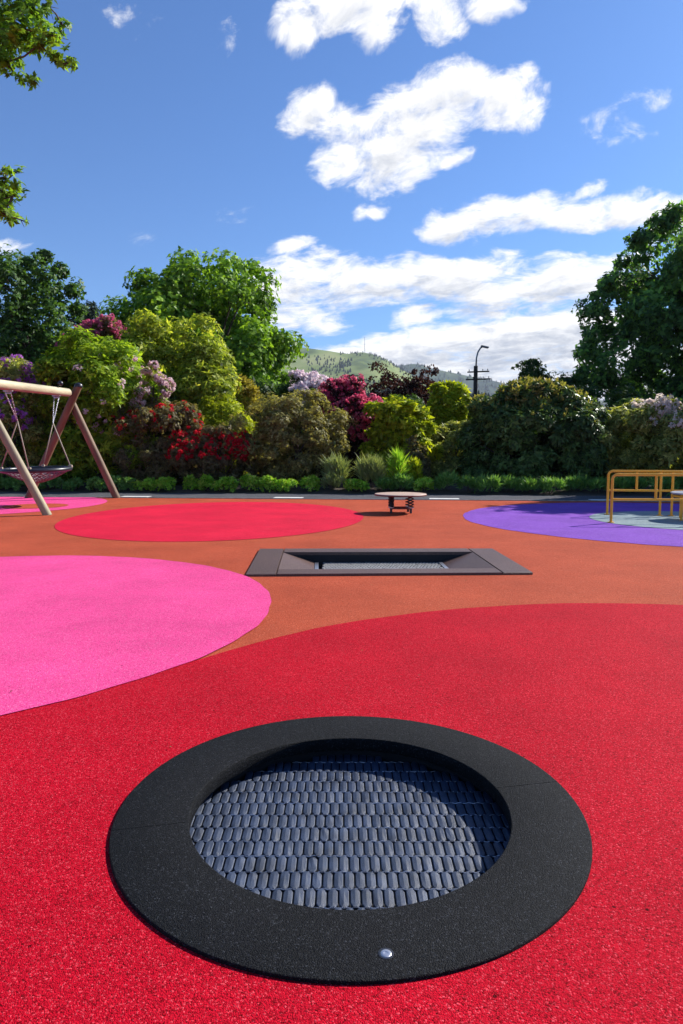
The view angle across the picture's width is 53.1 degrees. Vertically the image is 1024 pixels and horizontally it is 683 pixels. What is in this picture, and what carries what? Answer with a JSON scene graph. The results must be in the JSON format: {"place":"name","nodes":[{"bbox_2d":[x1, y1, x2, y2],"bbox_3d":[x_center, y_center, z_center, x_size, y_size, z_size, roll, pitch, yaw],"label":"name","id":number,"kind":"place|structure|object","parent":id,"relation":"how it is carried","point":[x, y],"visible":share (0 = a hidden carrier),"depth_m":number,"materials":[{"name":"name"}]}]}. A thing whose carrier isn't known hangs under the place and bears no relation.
{"place":"outdoors","nodes":[
{"label":"outdoors","id":0,"kind":"place"},
{"bbox_2d":[0,0,78,227],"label":"overhanging tree","id":1,"kind":"object","parent":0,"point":[15,36],"visible":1,"depth_m":13.11,"materials":[{"name":"green plant"}]},
{"bbox_2d":[12,343,424,392],"bbox_3d":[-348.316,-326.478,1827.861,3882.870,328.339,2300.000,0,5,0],"label":"pasture hill","id":2,"kind":"structure","parent":0,"point":[359,364],"depth_m":1721.77,"materials":[{"name":"green plant"}]},
{"bbox_2d":[306,351,426,391],"bbox_3d":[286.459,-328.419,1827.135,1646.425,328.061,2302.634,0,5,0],"label":"hill wood","id":3,"kind":"object","parent":2,"relation":"on","point":[341,365],"visible":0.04,"depth_m":1691.13,"materials":[{"name":"green plant"}]},
{"bbox_2d":[0,492,679,501],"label":"path","id":4,"kind":"structure","parent":0,"point":[346,496],"depth_m":16.00,"materials":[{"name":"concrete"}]},
{"bbox_2d":[121,496,150,496],"bbox_3d":[-4.800,-0.361,15.935,0.660,0.006,0.300,1,5,6],"label":"path marking","id":5,"kind":"object","parent":4,"relation":"on","point":[135,496],"visible":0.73,"depth_m":15.90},
{"bbox_2d":[0,496,679,501],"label":"path edging","id":6,"kind":"object","parent":4,"relation":"on","point":[356,499],"visible":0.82,"depth_m":15.08,"materials":[{"name":"grey concrete"}]},
{"bbox_2d":[429,498,458,498],"bbox_3d":[2.290,-0.296,15.226,0.660,0.006,0.300,1,5,6],"label":"path marking","id":7,"kind":"object","parent":4,"relation":"on","point":[443,498],"visible":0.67,"depth_m":15.25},
{"bbox_2d":[0,498,682,661],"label":"playground surface","id":8,"kind":"object","parent":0,"point":[568,570],"visible":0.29,"depth_m":6.92,"materials":[{"name":"rubber"}]},
{"bbox_2d":[0,497,106,513],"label":"pink circle","id":9,"kind":"object","parent":8,"relation":"on","point":[75,502],"visible":0.82,"depth_m":14.19,"materials":[{"name":"rubber"}]},
{"bbox_2d":[2,503,67,508],"bbox_3d":[-5.950,-0.118,13.280,1.200,0.001,1.200,0,5,0],"label":"terracotta circle","id":10,"kind":"object","parent":9,"relation":"on","point":[23,506],"visible":0.85,"depth_m":13.15,"materials":[{"name":"rubber"}]},
{"bbox_2d":[0,380,119,514],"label":"basket swing","id":11,"kind":"object","parent":9,"relation":"on","point":[22,471],"visible":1,"depth_m":13.64,"materials":[{"name":"wood"}]},
{"bbox_2d":[0,555,270,714],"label":"pink circle","id":12,"kind":"object","parent":8,"relation":"on","point":[129,619],"visible":1,"depth_m":4.41,"materials":[{"name":"rubber"}]},
{"bbox_2d":[54,502,362,541],"bbox_3d":[-2.020,0.071,11.253,4.760,0.001,6.200,0,5,0],"label":"coral circle","id":13,"kind":"object","parent":8,"relation":"on","point":[213,521],"visible":1,"depth_m":10.44,"materials":[{"name":"red rubber"}]},
{"bbox_2d":[0,603,682,1023],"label":"red circle","id":14,"kind":"object","parent":8,"relation":"on","point":[582,703],"visible":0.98,"depth_m":2.21,"materials":[{"name":"rubber"}]},
{"bbox_2d":[109,716,592,984],"bbox_3d":[0.025,0.990,2.110,1.404,0.185,1.404,0,5,0],"label":"round trampoline","id":15,"kind":"object","parent":14,"relation":"on","point":[348,850],"visible":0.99,"depth_m":1.96,"materials":[{"name":"black rubber"}]},
{"bbox_2d":[246,548,532,576],"bbox_3d":[0.398,0.579,6.721,2.579,0.222,1.560,0,5,0],"label":"rectangular trampoline","id":16,"kind":"object","parent":8,"relation":"on","point":[372,561],"visible":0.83,"depth_m":6.96,"materials":[{"name":"grey rubber"}]},
{"bbox_2d":[374,492,426,512],"bbox_3d":[1.030,-0.151,11.936,0.916,0.347,0.916,0,5,0],"label":"spring board","id":17,"kind":"object","parent":8,"relation":"on","point":[392,495],"visible":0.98,"depth_m":11.81,"materials":[{"name":"beige wood"}]},
{"bbox_2d":[463,502,682,546],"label":"purple circle","id":18,"kind":"object","parent":8,"relation":"on","point":[551,519],"visible":0.95,"depth_m":10.30,"materials":[{"name":"rubber"}]},
{"bbox_2d":[589,511,682,529],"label":"grey circle","id":19,"kind":"object","parent":18,"relation":"on","point":[651,519],"visible":0.92,"depth_m":10.70,"materials":[{"name":"rubber"}]},
{"bbox_2d":[604,470,682,515],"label":"handrail","id":20,"kind":"object","parent":19,"relation":"on","point":[660,490],"visible":0.94,"depth_m":11.31,"materials":[{"name":"yellow metal"}]},
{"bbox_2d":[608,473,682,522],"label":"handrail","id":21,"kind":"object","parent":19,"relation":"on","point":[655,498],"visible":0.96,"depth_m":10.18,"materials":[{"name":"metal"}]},
{"bbox_2d":[670,491,682,520],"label":"turning disc","id":22,"kind":"object","parent":19,"relation":"on","point":[678,494],"visible":0.91,"depth_m":10.53,"materials":[{"name":"orange paint"}]},
{"bbox_2d":[0,478,682,495],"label":"garden bed","id":23,"kind":"object","parent":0,"point":[340,489],"visible":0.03,"depth_m":17.30,"materials":[{"name":"plant"}]},
{"bbox_2d":[0,476,13,489],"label":"border plant","id":24,"kind":"object","parent":23,"relation":"on","point":[5,483],"visible":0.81,"depth_m":18.03,"materials":[{"name":"green plant"}]},
{"bbox_2d":[11,475,27,490],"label":"border plant","id":25,"kind":"object","parent":23,"relation":"on","point":[16,484],"visible":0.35,"depth_m":17.65,"materials":[{"name":"green plant"}]},
{"bbox_2d":[0,364,46,476],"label":"shrub","id":26,"kind":"object","parent":23,"relation":"on","point":[18,440],"visible":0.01,"depth_m":21.15,"materials":[{"name":"green plant"}]},
{"bbox_2d":[0,354,54,478],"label":"rhododendron","id":27,"kind":"object","parent":23,"relation":"on","point":[12,368],"visible":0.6,"depth_m":18.78,"materials":[{"name":"purple plant"}]},
{"bbox_2d":[37,477,63,489],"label":"border plant","id":28,"kind":"object","parent":23,"relation":"on","point":[56,482],"visible":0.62,"depth_m":17.96,"materials":[{"name":"green plant"}]},
{"bbox_2d":[62,477,84,491],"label":"border plant","id":29,"kind":"object","parent":23,"relation":"on","point":[75,482],"visible":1,"depth_m":17.95,"materials":[{"name":"green plant"}]},
{"bbox_2d":[53,313,127,419],"bbox_3d":[-8.463,-3.927,23.901,3.423,5.796,2.908,0,5,0],"label":"rhododendron","id":30,"kind":"object","parent":23,"relation":"on","point":[102,325],"visible":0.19,"depth_m":23.13,"materials":[{"name":"purple plant"}]},
{"bbox_2d":[85,476,106,491],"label":"border plant","id":31,"kind":"object","parent":23,"relation":"on","point":[97,483],"visible":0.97,"depth_m":17.52,"materials":[{"name":"green plant"}]},
{"bbox_2d":[25,324,169,482],"bbox_3d":[-6.978,-2.954,19.642,4.260,4.649,3.719,0,5,0],"label":"rhododendron","id":32,"kind":"object","parent":23,"relation":"on","point":[106,370],"visible":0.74,"depth_m":18.71,"materials":[{"name":"green plant"}]},
{"bbox_2d":[106,475,123,490],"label":"border plant","id":33,"kind":"object","parent":23,"relation":"on","point":[117,480],"visible":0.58,"depth_m":17.68,"materials":[{"name":"green plant"}]},
{"bbox_2d":[121,477,136,490],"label":"border plant","id":34,"kind":"object","parent":23,"relation":"on","point":[127,483],"visible":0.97,"depth_m":17.66,"materials":[{"name":"green plant"}]},
{"bbox_2d":[132,477,157,490],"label":"border plant","id":35,"kind":"object","parent":23,"relation":"on","point":[147,484],"visible":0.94,"depth_m":17.52,"materials":[{"name":"green plant"}]},
{"bbox_2d":[116,360,175,480],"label":"rhododendron","id":36,"kind":"object","parent":23,"relation":"on","point":[166,387],"visible":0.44,"depth_m":19.09,"materials":[{"name":"purple plant"}]},
{"bbox_2d":[106,397,219,483],"bbox_3d":[-4.887,-1.897,19.168,3.232,2.662,2.671,0,5,0],"label":"azalea","id":37,"kind":"object","parent":23,"relation":"on","point":[159,414],"visible":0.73,"depth_m":18.54,"materials":[{"name":"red plant"}]},
{"bbox_2d":[154,476,176,490],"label":"border plant","id":38,"kind":"object","parent":23,"relation":"on","point":[167,483],"visible":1,"depth_m":17.45,"materials":[{"name":"green plant"}]},
{"bbox_2d":[92,308,254,477],"bbox_3d":[-5.535,-3.664,22.375,5.633,5.709,5.046,0,5,0],"label":"rhododendron","id":39,"kind":"object","parent":23,"relation":"on","point":[148,331],"visible":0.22,"depth_m":21.64,"materials":[{"name":"green plant"}]},
{"bbox_2d":[147,395,221,477],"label":"shrub","id":40,"kind":"object","parent":23,"relation":"on","point":[168,432],"visible":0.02,"depth_m":20.29,"materials":[{"name":"green plant"}]},
{"bbox_2d":[182,474,200,489],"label":"border plant","id":41,"kind":"object","parent":23,"relation":"on","point":[190,482],"visible":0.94,"depth_m":17.71,"materials":[{"name":"green plant"}]},
{"bbox_2d":[198,473,213,490],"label":"border plant","id":42,"kind":"object","parent":23,"relation":"on","point":[205,481],"visible":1,"depth_m":17.45,"materials":[{"name":"green plant"}]},
{"bbox_2d":[165,422,258,485],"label":"azalea","id":43,"kind":"object","parent":23,"relation":"on","point":[223,434],"visible":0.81,"depth_m":18.24,"materials":[{"name":"red plant"}]},
{"bbox_2d":[170,360,259,431],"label":"rhododendron","id":44,"kind":"object","parent":23,"relation":"on","point":[198,388],"visible":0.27,"depth_m":20.92,"materials":[{"name":"green plant"}]},
{"bbox_2d":[179,392,257,481],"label":"feathery shrub","id":45,"kind":"object","parent":23,"relation":"on","point":[223,410],"visible":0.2,"depth_m":19.89,"materials":[{"name":"green plant"}]},
{"bbox_2d":[211,476,238,492],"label":"border plant","id":46,"kind":"object","parent":23,"relation":"on","point":[228,481],"visible":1,"depth_m":17.32,"materials":[{"name":"green plant"}]},
{"bbox_2d":[234,373,262,477],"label":"conical shrub","id":47,"kind":"object","parent":23,"relation":"on","point":[252,390],"visible":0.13,"depth_m":21.61,"materials":[{"name":"green plant"}]},
{"bbox_2d":[239,473,260,490],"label":"border plant","id":48,"kind":"object","parent":23,"relation":"on","point":[252,481],"visible":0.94,"depth_m":17.47,"materials":[{"name":"green plant"}]},
{"bbox_2d":[259,475,279,491],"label":"border plant","id":49,"kind":"object","parent":23,"relation":"on","point":[271,483],"visible":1,"depth_m":17.27,"materials":[{"name":"green plant"}]},
{"bbox_2d":[247,375,306,475],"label":"shrub","id":50,"kind":"object","parent":23,"relation":"on","point":[271,387],"visible":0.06,"depth_m":24.83,"materials":[{"name":"green plant"}]},
{"bbox_2d":[276,478,299,491],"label":"border plant","id":51,"kind":"object","parent":23,"relation":"on","point":[286,485],"visible":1,"depth_m":17.23,"materials":[{"name":"green plant"}]},
{"bbox_2d":[226,387,352,483],"bbox_3d":[-1.441,-2.046,19.232,3.547,2.930,2.792,0,5,0],"label":"azalea","id":52,"kind":"object","parent":23,"relation":"on","point":[276,431],"visible":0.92,"depth_m":18.67,"materials":[{"name":"green plant"}]},
{"bbox_2d":[259,368,328,471],"bbox_3d":[-1.182,-2.936,23.477,3.270,3.972,2.511,0,5,0],"label":"rhododendron","id":53,"kind":"object","parent":23,"relation":"on","point":[312,380],"visible":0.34,"depth_m":22.89,"materials":[{"name":"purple plant"}]},
{"bbox_2d":[299,474,320,490],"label":"border plant","id":54,"kind":"object","parent":23,"relation":"on","point":[313,481],"visible":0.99,"depth_m":17.33,"materials":[{"name":"green plant"}]},
{"bbox_2d":[320,471,345,489],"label":"border plant","id":55,"kind":"object","parent":23,"relation":"on","point":[328,479],"visible":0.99,"depth_m":17.23,"materials":[{"name":"green plant"}]},
{"bbox_2d":[317,451,352,487],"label":"grass tuft","id":56,"kind":"object","parent":23,"relation":"on","point":[338,466],"visible":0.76,"depth_m":17.43,"materials":[{"name":"green plant"}]},
{"bbox_2d":[291,373,383,481],"bbox_3d":[0.071,-2.479,21.075,3.261,3.538,2.559,0,5,0],"label":"rhododendron","id":57,"kind":"object","parent":23,"relation":"on","point":[339,393],"visible":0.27,"depth_m":20.40,"materials":[{"name":"pink plant"}]},
{"bbox_2d":[306,420,390,477],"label":"shrub","id":58,"kind":"object","parent":23,"relation":"on","point":[356,444],"depth_m":21.37,"materials":[{"name":"green plant"}]},
{"bbox_2d":[343,478,370,491],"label":"border plant","id":59,"kind":"object","parent":23,"relation":"on","point":[355,484],"visible":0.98,"depth_m":17.03,"materials":[{"name":"green plant"}]},
{"bbox_2d":[351,451,389,487],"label":"grass tuft","id":60,"kind":"object","parent":23,"relation":"on","point":[371,468],"visible":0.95,"depth_m":17.33,"materials":[{"name":"green plant"}]},
{"bbox_2d":[372,475,396,491],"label":"border plant","id":61,"kind":"object","parent":23,"relation":"on","point":[384,483],"visible":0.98,"depth_m":17.09,"materials":[{"name":"green plant"}]},
{"bbox_2d":[384,446,412,489],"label":"grass tuft","id":62,"kind":"object","parent":23,"relation":"on","point":[397,464],"visible":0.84,"depth_m":17.25,"materials":[{"name":"green plant"}]},
{"bbox_2d":[355,393,444,479],"bbox_3d":[1.638,-2.001,19.527,2.094,2.771,2.160,-5,7,-44],"label":"young tree","id":63,"kind":"object","parent":23,"relation":"on","point":[395,424],"visible":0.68,"depth_m":19.14,"materials":[{"name":"green plant"}]},
{"bbox_2d":[389,472,413,491],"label":"border plant","id":64,"kind":"object","parent":23,"relation":"on","point":[404,481],"visible":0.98,"depth_m":17.05,"materials":[{"name":"green plant"}]},
{"bbox_2d":[383,393,434,419],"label":"shrub","id":65,"kind":"object","parent":23,"relation":"on","point":[415,397],"visible":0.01,"depth_m":24.20,"materials":[{"name":"green plant"}]},
{"bbox_2d":[406,456,425,488],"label":"shrub","id":66,"kind":"object","parent":23,"relation":"on","point":[416,471],"visible":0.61,"depth_m":17.49,"materials":[{"name":"green plant"}]},
{"bbox_2d":[403,434,431,477],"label":"red leaved shrub","id":67,"kind":"object","parent":23,"relation":"on","point":[421,456],"visible":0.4,"depth_m":18.64,"materials":[{"name":"green plant"}]},
{"bbox_2d":[413,476,434,491],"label":"border plant","id":68,"kind":"object","parent":23,"relation":"on","point":[424,483],"visible":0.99,"depth_m":17.00,"materials":[{"name":"green plant"}]},
{"bbox_2d":[433,470,461,490],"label":"border plant","id":69,"kind":"object","parent":23,"relation":"on","point":[445,479],"visible":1,"depth_m":16.96,"materials":[{"name":"green plant"}]},
{"bbox_2d":[426,379,471,461],"bbox_3d":[3.624,-2.623,22.425,2.047,3.463,1.929,0,5,0],"label":"young tree","id":70,"kind":"object","parent":23,"relation":"on","point":[449,400],"visible":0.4,"depth_m":21.96,"materials":[{"name":"green plant"}]},
{"bbox_2d":[426,420,493,481],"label":"rhododendron","id":71,"kind":"object","parent":23,"relation":"on","point":[446,435],"visible":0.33,"depth_m":19.93,"materials":[{"name":"green plant"}]},
{"bbox_2d":[455,474,483,493],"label":"border plant","id":72,"kind":"object","parent":23,"relation":"on","point":[468,480],"visible":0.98,"depth_m":16.78,"materials":[{"name":"green plant"}]},
{"bbox_2d":[477,472,505,493],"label":"border plant","id":73,"kind":"object","parent":23,"relation":"on","point":[492,481],"visible":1,"depth_m":16.64,"materials":[{"name":"green plant"}]},
{"bbox_2d":[495,474,520,491],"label":"border plant","id":74,"kind":"object","parent":23,"relation":"on","point":[508,480],"visible":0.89,"depth_m":16.82,"materials":[{"name":"green plant"}]},
{"bbox_2d":[517,476,539,492],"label":"border plant","id":75,"kind":"object","parent":23,"relation":"on","point":[528,484],"visible":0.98,"depth_m":16.57,"materials":[{"name":"green plant"}]},
{"bbox_2d":[454,375,615,484],"bbox_3d":[5.508,-2.222,19.427,4.694,3.371,3.762,0,5,0],"label":"rhododendron","id":76,"kind":"object","parent":23,"relation":"on","point":[509,417],"visible":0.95,"depth_m":18.25,"materials":[{"name":"green plant"}]},
{"bbox_2d":[537,476,569,493],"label":"border plant","id":77,"kind":"object","parent":23,"relation":"on","point":[546,483],"visible":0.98,"depth_m":16.53,"materials":[{"name":"green plant"}]},
{"bbox_2d":[558,474,591,490],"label":"border plant","id":78,"kind":"object","parent":23,"relation":"on","point":[579,482],"visible":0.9,"depth_m":16.77,"materials":[{"name":"green plant"}]},
{"bbox_2d":[587,474,606,492],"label":"border plant","id":79,"kind":"object","parent":23,"relation":"on","point":[596,484],"visible":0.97,"depth_m":16.67,"materials":[{"name":"green plant"}]},
{"bbox_2d":[604,476,633,493],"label":"border plant","id":80,"kind":"object","parent":23,"relation":"on","point":[620,482],"visible":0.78,"depth_m":16.46,"materials":[{"name":"green plant"}]},
{"bbox_2d":[591,393,682,484],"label":"rhododendron","id":81,"kind":"object","parent":23,"relation":"on","point":[653,431],"visible":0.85,"depth_m":18.04,"materials":[{"name":"green plant"}]},
{"bbox_2d":[625,472,649,492],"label":"border plant","id":82,"kind":"object","parent":23,"relation":"on","point":[642,482],"visible":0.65,"depth_m":16.63,"materials":[{"name":"green plant"}]},
{"bbox_2d":[602,385,682,459],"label":"shrub","id":83,"kind":"object","parent":23,"relation":"on","point":[623,398],"visible":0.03,"depth_m":22.93,"materials":[{"name":"purple plant"}]},
{"bbox_2d":[648,476,680,495],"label":"border plant","id":84,"kind":"object","parent":23,"relation":"on","point":[666,483],"visible":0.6,"depth_m":16.12,"materials":[{"name":"green plant"}]},
{"bbox_2d":[674,473,682,489],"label":"border plant","id":85,"kind":"object","parent":23,"relation":"on","point":[680,479],"visible":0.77,"depth_m":16.37,"materials":[{"name":"green plant"}]},
{"bbox_2d":[0,0,682,399],"label":"sky","id":86,"kind":"structure","parent":0,"point":[427,182],"materials":[{"name":"blue"}]},
{"bbox_2d":[398,364,607,406],"bbox_3d":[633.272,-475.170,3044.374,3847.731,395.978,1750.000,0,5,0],"label":"hill","id":87,"kind":"structure","parent":0,"point":[454,376],"depth_m":3084.04,"materials":[{"name":"green plant"}]},
{"bbox_2d":[398,362,611,409],"bbox_3d":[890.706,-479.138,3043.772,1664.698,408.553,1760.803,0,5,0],"label":"wood","id":88,"kind":"object","parent":87,"relation":"on","point":[486,388],"visible":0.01,"depth_m":3075.44,"materials":[{"name":"green plant"}]},
{"label":"ground","id":89,"kind":"structure","parent":0,"visible":0},
{"bbox_2d":[0,243,96,417],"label":"dark tree","id":90,"kind":"object","parent":89,"relation":"on","point":[22,313],"visible":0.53,"depth_m":24.61,"materials":[{"name":"green plant"}]},
{"bbox_2d":[65,299,100,326],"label":"dark tree","id":91,"kind":"object","parent":89,"relation":"on","point":[91,314],"visible":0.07,"depth_m":60.03,"materials":[{"name":"green plant"}]},
{"bbox_2d":[95,245,308,389],"bbox_3d":[-6.131,-6.624,30.557,9.472,10.091,9.683,0,5,0],"label":"broadleaf tree","id":92,"kind":"object","parent":89,"relation":"on","point":[256,345],"visible":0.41,"depth_m":28.36,"materials":[{"name":"green plant"}]},
{"bbox_2d":[352,361,419,416],"bbox_3d":[1.702,-3.598,26.759,2.398,4.699,2.585,-4,7,-37],"label":"purple maple","id":93,"kind":"object","parent":89,"relation":"on","point":[385,379],"visible":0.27,"depth_m":26.44,"materials":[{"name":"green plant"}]},
{"bbox_2d":[392,364,439,414],"bbox_3d":[3.023,-3.488,26.720,2.442,4.493,2.471,0,5,0],"label":"purple maple","id":94,"kind":"object","parent":89,"relation":"on","point":[415,381],"visible":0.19,"depth_m":26.29,"materials":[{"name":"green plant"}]},
{"bbox_2d":[466,345,490,399],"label":"utility pole","id":95,"kind":"object","parent":89,"relation":"on","point":[475,382],"visible":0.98,"depth_m":47.21,"materials":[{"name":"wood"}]},
{"bbox_2d":[510,358,554,381],"bbox_3d":[9.384,-4.741,33.703,2.097,5.713,2.165,5,7,43],"label":"tree","id":96,"kind":"object","parent":89,"relation":"on","point":[531,367],"visible":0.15,"depth_m":33.31,"materials":[{"name":"green plant"}]},
{"bbox_2d":[555,373,605,403],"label":"shrub","id":97,"kind":"object","parent":89,"relation":"on","point":[577,381],"visible":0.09,"depth_m":27.68,"materials":[{"name":"green plant"}]},
{"bbox_2d":[571,199,682,439],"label":"tree","id":98,"kind":"object","parent":89,"relation":"on","point":[650,321],"visible":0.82,"depth_m":31.90,"materials":[{"name":"green plant"}]},
{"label":"low hill","id":99,"kind":"structure","parent":0,"visible":0},
{"bbox_2d":[351,379,609,416],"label":"conifer wood","id":100,"kind":"object","parent":99,"relation":"on","point":[471,395],"depth_m":593.33,"materials":[{"name":"green plant"}]}
]}

